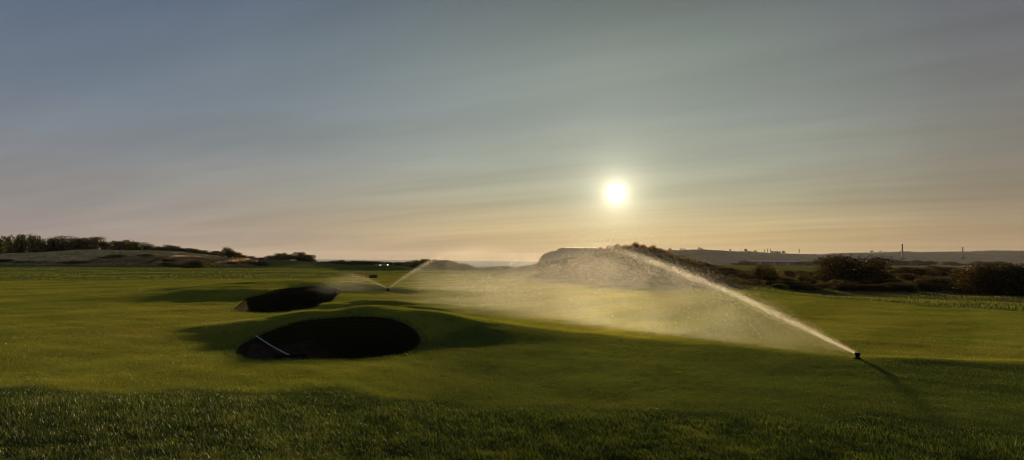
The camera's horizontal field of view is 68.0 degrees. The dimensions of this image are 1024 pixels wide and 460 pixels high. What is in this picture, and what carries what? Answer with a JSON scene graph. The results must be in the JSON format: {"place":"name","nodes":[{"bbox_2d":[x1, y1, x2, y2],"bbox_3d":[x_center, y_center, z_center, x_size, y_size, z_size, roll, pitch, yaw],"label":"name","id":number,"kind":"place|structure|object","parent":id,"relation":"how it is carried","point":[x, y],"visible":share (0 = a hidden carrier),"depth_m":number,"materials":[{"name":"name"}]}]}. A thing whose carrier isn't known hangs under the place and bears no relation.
{"place":"outdoors","nodes":[
{"label":"outdoors","id":0,"kind":"place"},
{"bbox_2d":[295,259,538,267],"bbox_3d":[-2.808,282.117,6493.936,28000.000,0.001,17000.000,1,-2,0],"label":"sea","id":1,"kind":"structure","parent":0,"point":[479,264],"depth_m":7104.94,"materials":[{"name":"liquid"}]},
{"bbox_2d":[0,249,1023,459],"bbox_3d":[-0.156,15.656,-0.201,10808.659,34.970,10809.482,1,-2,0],"label":"ground","id":2,"kind":"structure","parent":0,"point":[207,295],"depth_m":13.61,"materials":[{"name":"green plant"}]},
{"bbox_2d":[0,239,9,253],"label":"bush","id":3,"kind":"object","parent":2,"relation":"on","point":[4,245],"visible":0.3,"depth_m":235.61,"materials":[{"name":"green plant"}]},
{"bbox_2d":[0,234,14,251],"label":"bush","id":4,"kind":"object","parent":2,"relation":"on","point":[8,238],"visible":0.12,"depth_m":239.95,"materials":[{"name":"green plant"}]},
{"bbox_2d":[5,236,30,252],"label":"bush","id":5,"kind":"object","parent":2,"relation":"on","point":[17,245],"visible":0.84,"depth_m":232.23,"materials":[{"name":"green plant"}]},
{"bbox_2d":[17,233,36,252],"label":"bush","id":6,"kind":"object","parent":2,"relation":"on","point":[23,236],"visible":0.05,"depth_m":239.54,"materials":[{"name":"green plant"}]},
{"bbox_2d":[27,234,43,252],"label":"bush","id":7,"kind":"object","parent":2,"relation":"on","point":[33,239],"visible":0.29,"depth_m":235.95,"materials":[{"name":"green plant"}]},
{"bbox_2d":[31,238,57,251],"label":"bush","id":8,"kind":"object","parent":2,"relation":"on","point":[38,244],"visible":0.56,"depth_m":231.99,"materials":[{"name":"green plant"}]},
{"bbox_2d":[37,237,66,251],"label":"bush","id":9,"kind":"object","parent":2,"relation":"on","point":[51,241],"visible":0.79,"depth_m":232.49,"materials":[{"name":"green plant"}]},
{"bbox_2d":[57,236,77,250],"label":"bush","id":10,"kind":"object","parent":2,"relation":"on","point":[67,246],"visible":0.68,"depth_m":234.01,"materials":[{"name":"green plant"}]},
{"bbox_2d":[64,261,92,263],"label":"bush","id":11,"kind":"object","parent":2,"relation":"on","point":[75,262],"visible":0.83,"depth_m":201.12,"materials":[{"name":"green plant"}]},
{"bbox_2d":[72,238,91,249],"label":"bush","id":12,"kind":"object","parent":2,"relation":"on","point":[82,243],"visible":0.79,"depth_m":233.89,"materials":[{"name":"green plant"}]},
{"bbox_2d":[86,236,108,249],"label":"bush","id":13,"kind":"object","parent":2,"relation":"on","point":[95,241],"visible":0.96,"depth_m":234.42,"materials":[{"name":"green plant"}]},
{"bbox_2d":[100,241,112,249],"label":"bush","id":14,"kind":"object","parent":2,"relation":"on","point":[109,246],"visible":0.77,"depth_m":236.44,"materials":[{"name":"green plant"}]},
{"bbox_2d":[104,255,127,257],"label":"bush","id":15,"kind":"object","parent":2,"relation":"on","point":[116,256],"visible":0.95,"depth_m":212.84,"materials":[{"name":"green plant"}]},
{"bbox_2d":[111,240,127,249],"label":"bush","id":16,"kind":"object","parent":2,"relation":"on","point":[118,245],"visible":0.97,"depth_m":234.29,"materials":[{"name":"green plant"}]},
{"bbox_2d":[2,254,257,265],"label":"dune grass","id":17,"kind":"structure","parent":2,"relation":"on","point":[138,260],"depth_m":208.93,"materials":[{"name":"green plant"}]},
{"bbox_2d":[127,241,143,249],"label":"bush","id":18,"kind":"object","parent":2,"relation":"on","point":[134,245],"visible":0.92,"depth_m":232.10,"materials":[{"name":"green plant"}]},
{"bbox_2d":[142,244,154,249],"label":"bush","id":19,"kind":"object","parent":2,"relation":"on","point":[148,247],"visible":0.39,"depth_m":237.94,"materials":[{"name":"green plant"}]},
{"bbox_2d":[159,244,176,250],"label":"bush","id":20,"kind":"object","parent":2,"relation":"on","point":[165,248],"visible":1,"depth_m":231.66,"materials":[{"name":"green plant"}]},
{"bbox_2d":[165,262,184,266],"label":"bush","id":21,"kind":"object","parent":2,"relation":"on","point":[173,264],"visible":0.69,"depth_m":196.03,"materials":[{"name":"green plant"}]},
{"bbox_2d":[174,247,187,251],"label":"bush","id":22,"kind":"object","parent":2,"relation":"on","point":[181,249],"visible":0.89,"depth_m":234.14,"materials":[{"name":"green plant"}]},
{"bbox_2d":[187,248,201,252],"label":"bush","id":23,"kind":"object","parent":2,"relation":"on","point":[195,250],"visible":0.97,"depth_m":231.38,"materials":[{"name":"green plant"}]},
{"bbox_2d":[177,260,213,267],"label":"bush","id":24,"kind":"object","parent":2,"relation":"on","point":[196,264],"visible":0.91,"depth_m":158.99,"materials":[{"name":"green plant"}]},
{"bbox_2d":[219,247,233,256],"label":"bush","id":25,"kind":"object","parent":2,"relation":"on","point":[227,252],"visible":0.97,"depth_m":232.44,"materials":[{"name":"green plant"}]},
{"bbox_2d":[232,255,248,258],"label":"bush","id":26,"kind":"object","parent":2,"relation":"on","point":[241,256],"visible":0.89,"depth_m":231.33,"materials":[{"name":"green plant"}]},
{"bbox_2d":[252,261,270,265],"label":"bush","id":27,"kind":"object","parent":2,"relation":"on","point":[259,263],"visible":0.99,"depth_m":209.98,"materials":[{"name":"green plant"}]},
{"bbox_2d":[264,255,279,259],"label":"bush","id":28,"kind":"object","parent":2,"relation":"on","point":[271,257],"visible":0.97,"depth_m":233.65,"materials":[{"name":"green plant"}]},
{"bbox_2d":[234,286,339,312],"bbox_3d":[-8.254,2.772,27.503,3.225,1.105,11.563,1,-2,-7],"label":"bunker","id":29,"kind":"object","parent":2,"relation":"on","point":[289,299],"visible":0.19,"depth_m":32.10},
{"bbox_2d":[279,253,295,259],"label":"bush","id":30,"kind":"object","parent":2,"relation":"on","point":[287,257],"visible":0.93,"depth_m":234.58,"materials":[{"name":"green plant"}]},
{"bbox_2d":[292,252,306,260],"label":"bush","id":31,"kind":"object","parent":2,"relation":"on","point":[299,254],"visible":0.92,"depth_m":234.58,"materials":[{"name":"green plant"}]},
{"bbox_2d":[296,254,315,261],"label":"bush","id":32,"kind":"object","parent":2,"relation":"on","point":[309,258],"visible":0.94,"depth_m":234.11,"materials":[{"name":"green plant"}]},
{"bbox_2d":[226,285,427,360],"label":"rim grass","id":33,"kind":"structure","parent":2,"relation":"on","point":[422,337],"depth_m":15.00,"materials":[{"name":"green plant"}]},
{"bbox_2d":[236,317,420,359],"bbox_3d":[-3.376,2.339,14.168,3.323,1.126,4.435,1,-2,0],"label":"bunker","id":34,"kind":"object","parent":2,"relation":"on","point":[354,338],"visible":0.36,"depth_m":16.12},
{"bbox_2d":[255,335,305,358],"bbox_3d":[-4.260,2.134,13.905,0.541,0.208,2.384,2,-2,-26],"label":"bunker rake","id":35,"kind":"object","parent":34,"relation":"on","point":[287,355],"visible":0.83,"depth_m":12.95,"materials":[{"name":"plastic"}]},
{"bbox_2d":[343,260,356,264],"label":"bush","id":36,"kind":"object","parent":2,"relation":"on","point":[349,262],"visible":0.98,"depth_m":232.85,"materials":[{"name":"green plant"}]},
{"bbox_2d":[361,261,373,264],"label":"bush","id":37,"kind":"object","parent":2,"relation":"on","point":[367,263],"visible":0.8,"depth_m":233.52,"materials":[{"name":"green plant"}]},
{"bbox_2d":[405,260,419,268],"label":"bush","id":38,"kind":"object","parent":2,"relation":"on","point":[412,265],"visible":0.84,"depth_m":214.38,"materials":[{"name":"green plant"}]},
{"bbox_2d":[417,259,429,268],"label":"bush","id":39,"kind":"object","parent":2,"relation":"on","point":[421,264],"visible":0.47,"depth_m":205.72,"materials":[{"name":"green plant"}]},
{"bbox_2d":[424,259,437,269],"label":"bush","id":40,"kind":"object","parent":2,"relation":"on","point":[428,264],"visible":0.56,"depth_m":201.93,"materials":[{"name":"green plant"}]},
{"bbox_2d":[434,260,446,269],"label":"bush","id":41,"kind":"object","parent":2,"relation":"on","point":[438,264],"visible":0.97,"depth_m":184.62,"materials":[{"name":"green plant"}]},
{"bbox_2d":[441,260,450,269],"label":"bush","id":42,"kind":"object","parent":2,"relation":"on","point":[447,264],"visible":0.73,"depth_m":184.43,"materials":[{"name":"green plant"}]},
{"bbox_2d":[452,262,464,270],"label":"bush","id":43,"kind":"object","parent":2,"relation":"on","point":[456,268],"visible":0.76,"depth_m":169.70,"materials":[{"name":"green plant"}]},
{"bbox_2d":[459,263,471,270],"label":"bush","id":44,"kind":"object","parent":2,"relation":"on","point":[465,267],"visible":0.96,"depth_m":167.08,"materials":[{"name":"green plant"}]},
{"bbox_2d":[490,266,505,270],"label":"bush","id":45,"kind":"object","parent":2,"relation":"on","point":[497,268],"visible":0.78,"depth_m":163.43,"materials":[{"name":"green plant"}]},
{"bbox_2d":[0,255,1023,310],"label":"tufted grass","id":46,"kind":"structure","parent":2,"relation":"on","point":[1001,304],"depth_m":58.99,"materials":[{"name":"green plant"}]},
{"bbox_2d":[533,272,559,278],"bbox_3d":[2.823,3.860,64.483,2.212,0.718,1.988,2,-2,-23],"label":"bush","id":47,"kind":"object","parent":2,"relation":"on","point":[548,275],"visible":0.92,"depth_m":64.24,"materials":[{"name":"green plant"}]},
{"bbox_2d":[561,259,589,269],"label":"bush","id":48,"kind":"object","parent":2,"relation":"on","point":[577,262],"visible":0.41,"depth_m":70.63,"materials":[{"name":"green plant"}]},
{"bbox_2d":[580,253,616,268],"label":"bush","id":49,"kind":"object","parent":2,"relation":"on","point":[598,259],"visible":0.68,"depth_m":71.72,"materials":[{"name":"green plant"}]},
{"bbox_2d":[597,263,633,280],"bbox_3d":[8.790,3.614,64.457,3.404,1.656,3.789,1,-2,-18],"label":"bush","id":50,"kind":"object","parent":2,"relation":"on","point":[609,271],"visible":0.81,"depth_m":63.91,"materials":[{"name":"green plant"}]},
{"bbox_2d":[600,249,640,266],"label":"bush","id":51,"kind":"object","parent":2,"relation":"on","point":[615,255],"visible":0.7,"depth_m":71.80,"materials":[{"name":"green plant"}]},
{"bbox_2d":[616,248,650,263],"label":"bush","id":52,"kind":"object","parent":2,"relation":"on","point":[638,249],"visible":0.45,"depth_m":72.39,"materials":[{"name":"green plant"}]},
{"bbox_2d":[617,262,656,280],"bbox_3d":[10.744,3.573,64.017,3.728,1.838,3.993,0,-2,21],"label":"bush","id":53,"kind":"object","parent":2,"relation":"on","point":[642,272],"visible":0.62,"depth_m":63.40,"materials":[{"name":"green plant"}]},
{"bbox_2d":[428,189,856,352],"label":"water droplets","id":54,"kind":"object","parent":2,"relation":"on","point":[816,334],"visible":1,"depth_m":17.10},
{"bbox_2d":[637,248,672,265],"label":"bush","id":55,"kind":"object","parent":2,"relation":"on","point":[656,254],"visible":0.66,"depth_m":71.86,"materials":[{"name":"green plant"}]},
{"bbox_2d":[643,265,683,282],"bbox_3d":[11.845,3.442,58.612,3.384,1.559,3.249,1,-2,-20],"label":"bush","id":56,"kind":"object","parent":2,"relation":"on","point":[659,278],"visible":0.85,"depth_m":58.19,"materials":[{"name":"green plant"}]},
{"bbox_2d":[651,254,693,268],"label":"bush","id":57,"kind":"object","parent":2,"relation":"on","point":[671,257],"visible":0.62,"depth_m":71.66,"materials":[{"name":"green plant"}]},
{"bbox_2d":[667,260,702,271],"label":"bush","id":58,"kind":"object","parent":2,"relation":"on","point":[691,265],"visible":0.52,"depth_m":70.17,"materials":[{"name":"green plant"}]},
{"bbox_2d":[670,268,709,283],"bbox_3d":[13.156,3.473,56.320,2.861,1.304,2.980,1,-2,-17],"label":"bush","id":59,"kind":"object","parent":2,"relation":"on","point":[688,280],"visible":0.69,"depth_m":55.95,"materials":[{"name":"green plant"}]},
{"bbox_2d":[694,266,723,276],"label":"bush","id":60,"kind":"object","parent":2,"relation":"on","point":[712,269],"visible":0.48,"depth_m":69.08,"materials":[{"name":"green plant"}]},
{"bbox_2d":[693,273,725,285],"bbox_3d":[13.546,3.412,51.691,2.533,0.974,2.276,-1,-3,37],"label":"bush","id":61,"kind":"object","parent":2,"relation":"on","point":[713,281],"visible":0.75,"depth_m":51.15,"materials":[{"name":"green plant"}]},
{"bbox_2d":[715,267,743,276],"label":"bush","id":62,"kind":"object","parent":2,"relation":"on","point":[730,272],"visible":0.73,"depth_m":69.56,"materials":[{"name":"green plant"}]},
{"bbox_2d":[716,278,746,287],"bbox_3d":[13.978,3.422,48.744,2.112,0.711,2.027,2,-3,-40],"label":"bush","id":63,"kind":"object","parent":2,"relation":"on","point":[732,281],"visible":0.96,"depth_m":48.53,"materials":[{"name":"green plant"}]},
{"bbox_2d":[739,281,758,284],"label":"bush","id":64,"kind":"object","parent":2,"relation":"on","point":[752,283],"visible":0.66,"depth_m":54.55,"materials":[{"name":"green plant"}]},
{"bbox_2d":[742,275,764,280],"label":"bush","id":65,"kind":"object","parent":2,"relation":"on","point":[753,277],"visible":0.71,"depth_m":65.34,"materials":[{"name":"green plant"}]},
{"bbox_2d":[747,278,765,284],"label":"bush","id":66,"kind":"object","parent":2,"relation":"on","point":[756,281],"visible":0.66,"depth_m":56.39,"materials":[{"name":"green plant"}]},
{"bbox_2d":[745,264,782,281],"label":"bush","id":67,"kind":"object","parent":2,"relation":"on","point":[765,272],"visible":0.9,"depth_m":68.52,"materials":[{"name":"green plant"}]},
{"bbox_2d":[760,280,774,284],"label":"bush","id":68,"kind":"object","parent":2,"relation":"on","point":[769,282],"visible":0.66,"depth_m":58.74,"materials":[{"name":"green plant"}]},
{"bbox_2d":[739,260,808,265],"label":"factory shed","id":69,"kind":"structure","parent":2,"relation":"on","point":[771,262],"depth_m":1718.42,"materials":[{"name":"grey metal"}]},
{"bbox_2d":[767,274,786,281],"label":"bush","id":70,"kind":"object","parent":2,"relation":"on","point":[783,278],"visible":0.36,"depth_m":70.77,"materials":[{"name":"green plant"}]},
{"bbox_2d":[769,283,788,288],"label":"bush","id":71,"kind":"object","parent":2,"relation":"on","point":[777,285],"visible":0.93,"depth_m":54.69,"materials":[{"name":"green plant"}]},
{"bbox_2d":[781,270,797,276],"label":"bush","id":72,"kind":"object","parent":2,"relation":"on","point":[789,273],"visible":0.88,"depth_m":141.99,"materials":[{"name":"green plant"}]},
{"bbox_2d":[783,284,810,289],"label":"bush","id":73,"kind":"object","parent":2,"relation":"on","point":[795,287],"visible":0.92,"depth_m":58.40,"materials":[{"name":"green plant"}]},
{"bbox_2d":[793,261,810,264],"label":"tree clump","id":74,"kind":"object","parent":2,"relation":"on","point":[801,262],"visible":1,"depth_m":1145.66,"materials":[{"name":"green plant"}]},
{"bbox_2d":[796,276,811,281],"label":"bush","id":75,"kind":"object","parent":2,"relation":"on","point":[802,279],"visible":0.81,"depth_m":77.71,"materials":[{"name":"green plant"}]},
{"bbox_2d":[789,283,822,290],"bbox_3d":[23.931,4.649,61.796,2.555,0.649,2.314,2,-3,-28],"label":"bush","id":76,"kind":"object","parent":2,"relation":"on","point":[816,288],"visible":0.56,"depth_m":61.32,"materials":[{"name":"green plant"}]},
{"bbox_2d":[797,279,821,284],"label":"bush","id":77,"kind":"object","parent":2,"relation":"on","point":[815,281],"visible":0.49,"depth_m":76.46,"materials":[{"name":"green plant"}]},
{"bbox_2d":[826,279,843,285],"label":"bush","id":78,"kind":"object","parent":2,"relation":"on","point":[835,282],"visible":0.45,"depth_m":78.29,"materials":[{"name":"green plant"}]},
{"bbox_2d":[830,282,859,290],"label":"bush","id":79,"kind":"object","parent":2,"relation":"on","point":[840,286],"visible":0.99,"depth_m":66.27,"materials":[{"name":"green plant"}]},
{"bbox_2d":[805,253,896,284],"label":"bush","id":80,"kind":"object","parent":2,"relation":"on","point":[849,267],"visible":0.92,"depth_m":100.54,"materials":[{"name":"green plant"}]},
{"bbox_2d":[854,352,861,358],"bbox_3d":[5.772,2.112,12.677,0.124,0.140,0.124,2,-3,-30],"label":"sprinkler head","id":81,"kind":"object","parent":2,"relation":"on","point":[857,355],"visible":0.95,"depth_m":12.65},
{"bbox_2d":[851,283,870,291],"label":"bush","id":82,"kind":"object","parent":2,"relation":"on","point":[860,285],"visible":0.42,"depth_m":66.73,"materials":[{"name":"green plant"}]},
{"bbox_2d":[831,257,899,265],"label":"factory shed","id":83,"kind":"structure","parent":2,"relation":"on","point":[872,257],"depth_m":2136.76,"materials":[{"name":"grey metal"}]},
{"bbox_2d":[856,284,884,291],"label":"bush","id":84,"kind":"object","parent":2,"relation":"on","point":[872,288],"visible":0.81,"depth_m":66.56,"materials":[{"name":"green plant"}]},
{"bbox_2d":[869,283,898,291],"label":"bush","id":85,"kind":"object","parent":2,"relation":"on","point":[886,288],"visible":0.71,"depth_m":66.92,"materials":[{"name":"green plant"}]},
{"bbox_2d":[882,282,911,291],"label":"bush","id":86,"kind":"object","parent":2,"relation":"on","point":[894,285],"visible":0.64,"depth_m":67.98,"materials":[{"name":"green plant"}]},
{"bbox_2d":[889,260,907,265],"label":"tree clump","id":87,"kind":"object","parent":2,"relation":"on","point":[897,262],"visible":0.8,"depth_m":1143.09,"materials":[{"name":"green plant"}]},
{"bbox_2d":[887,266,915,274],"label":"bush","id":88,"kind":"object","parent":2,"relation":"on","point":[897,271],"visible":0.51,"depth_m":194.06,"materials":[{"name":"green plant"}]},
{"bbox_2d":[895,260,913,265],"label":"tree clump","id":89,"kind":"object","parent":2,"relation":"on","point":[907,262],"visible":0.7,"depth_m":1142.99,"materials":[{"name":"green plant"}]},
{"bbox_2d":[894,284,919,291],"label":"bush","id":90,"kind":"object","parent":2,"relation":"on","point":[912,288],"visible":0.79,"depth_m":67.82,"materials":[{"name":"green plant"}]},
{"bbox_2d":[885,259,931,265],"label":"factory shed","id":91,"kind":"structure","parent":2,"relation":"on","point":[907,265],"depth_m":2019.81,"materials":[{"name":"grey metal"}]},
{"bbox_2d":[894,273,930,280],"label":"bush","id":92,"kind":"object","parent":2,"relation":"on","point":[907,276],"visible":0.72,"depth_m":130.15,"materials":[{"name":"green plant"}]},
{"bbox_2d":[899,266,942,275],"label":"bush","id":93,"kind":"object","parent":2,"relation":"on","point":[926,272],"visible":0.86,"depth_m":190.12,"materials":[{"name":"green plant"}]},
{"bbox_2d":[911,260,931,265],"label":"tree clump","id":94,"kind":"object","parent":2,"relation":"on","point":[918,262],"visible":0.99,"depth_m":1143.40,"materials":[{"name":"green plant"}]},
{"bbox_2d":[911,282,945,291],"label":"bush","id":95,"kind":"object","parent":2,"relation":"on","point":[925,286],"visible":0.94,"depth_m":71.91,"materials":[{"name":"green plant"}]},
{"bbox_2d":[921,261,939,265],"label":"tree clump","id":96,"kind":"object","parent":2,"relation":"on","point":[933,263],"visible":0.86,"depth_m":1142.42,"materials":[{"name":"green plant"}]},
{"bbox_2d":[912,276,950,283],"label":"bush","id":97,"kind":"object","parent":2,"relation":"on","point":[926,279],"visible":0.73,"depth_m":116.55,"materials":[{"name":"green plant"}]},
{"bbox_2d":[924,266,944,275],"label":"bush","id":98,"kind":"object","parent":2,"relation":"on","point":[934,267],"visible":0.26,"depth_m":196.56,"materials":[{"name":"green plant"}]},
{"bbox_2d":[934,276,956,283],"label":"bush","id":99,"kind":"object","parent":2,"relation":"on","point":[945,281],"visible":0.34,"depth_m":114.42,"materials":[{"name":"green plant"}]},
{"bbox_2d":[936,266,967,275],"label":"bush","id":100,"kind":"object","parent":2,"relation":"on","point":[944,271],"visible":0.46,"depth_m":193.00,"materials":[{"name":"green plant"}]},
{"bbox_2d":[939,261,966,265],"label":"tree clump","id":101,"kind":"object","parent":2,"relation":"on","point":[951,263],"visible":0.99,"depth_m":1146.71,"materials":[{"name":"green plant"}]},
{"bbox_2d":[946,268,966,276],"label":"bush","id":102,"kind":"object","parent":2,"relation":"on","point":[955,272],"visible":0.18,"depth_m":184.99,"materials":[{"name":"green plant"}]},
{"bbox_2d":[946,270,989,292],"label":"bush","id":103,"kind":"object","parent":2,"relation":"on","point":[954,275],"visible":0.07,"depth_m":75.48,"materials":[{"name":"green plant"}]},
{"bbox_2d":[967,261,990,265],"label":"tree clump","id":104,"kind":"object","parent":2,"relation":"on","point":[980,262],"visible":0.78,"depth_m":1143.82,"materials":[{"name":"green plant"}]},
{"bbox_2d":[947,262,1023,295],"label":"bush","id":105,"kind":"object","parent":2,"relation":"on","point":[977,282],"visible":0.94,"depth_m":65.66,"materials":[{"name":"green plant"}]},
{"bbox_2d":[981,261,1023,294],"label":"bush","id":106,"kind":"object","parent":2,"relation":"on","point":[1022,275],"visible":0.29,"depth_m":66.19,"materials":[{"name":"green plant"}]},
{"bbox_2d":[0,386,1023,459],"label":"rough grass","id":107,"kind":"structure","parent":0,"point":[152,449],"depth_m":7.28,"materials":[{"name":"green plant"}]},
{"bbox_2d":[0,0,1023,260],"label":"sky","id":108,"kind":"structure","parent":0,"point":[324,129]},
{"bbox_2d":[598,242,710,267],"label":"reeds","id":109,"kind":"object","parent":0,"point":[634,245],"visible":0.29,"depth_m":75.88,"materials":[{"name":"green plant"}]},
{"bbox_2d":[537,247,1023,266],"bbox_3d":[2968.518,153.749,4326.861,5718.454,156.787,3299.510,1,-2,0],"label":"hills","id":110,"kind":"structure","parent":0,"point":[721,257],"depth_m":3885.02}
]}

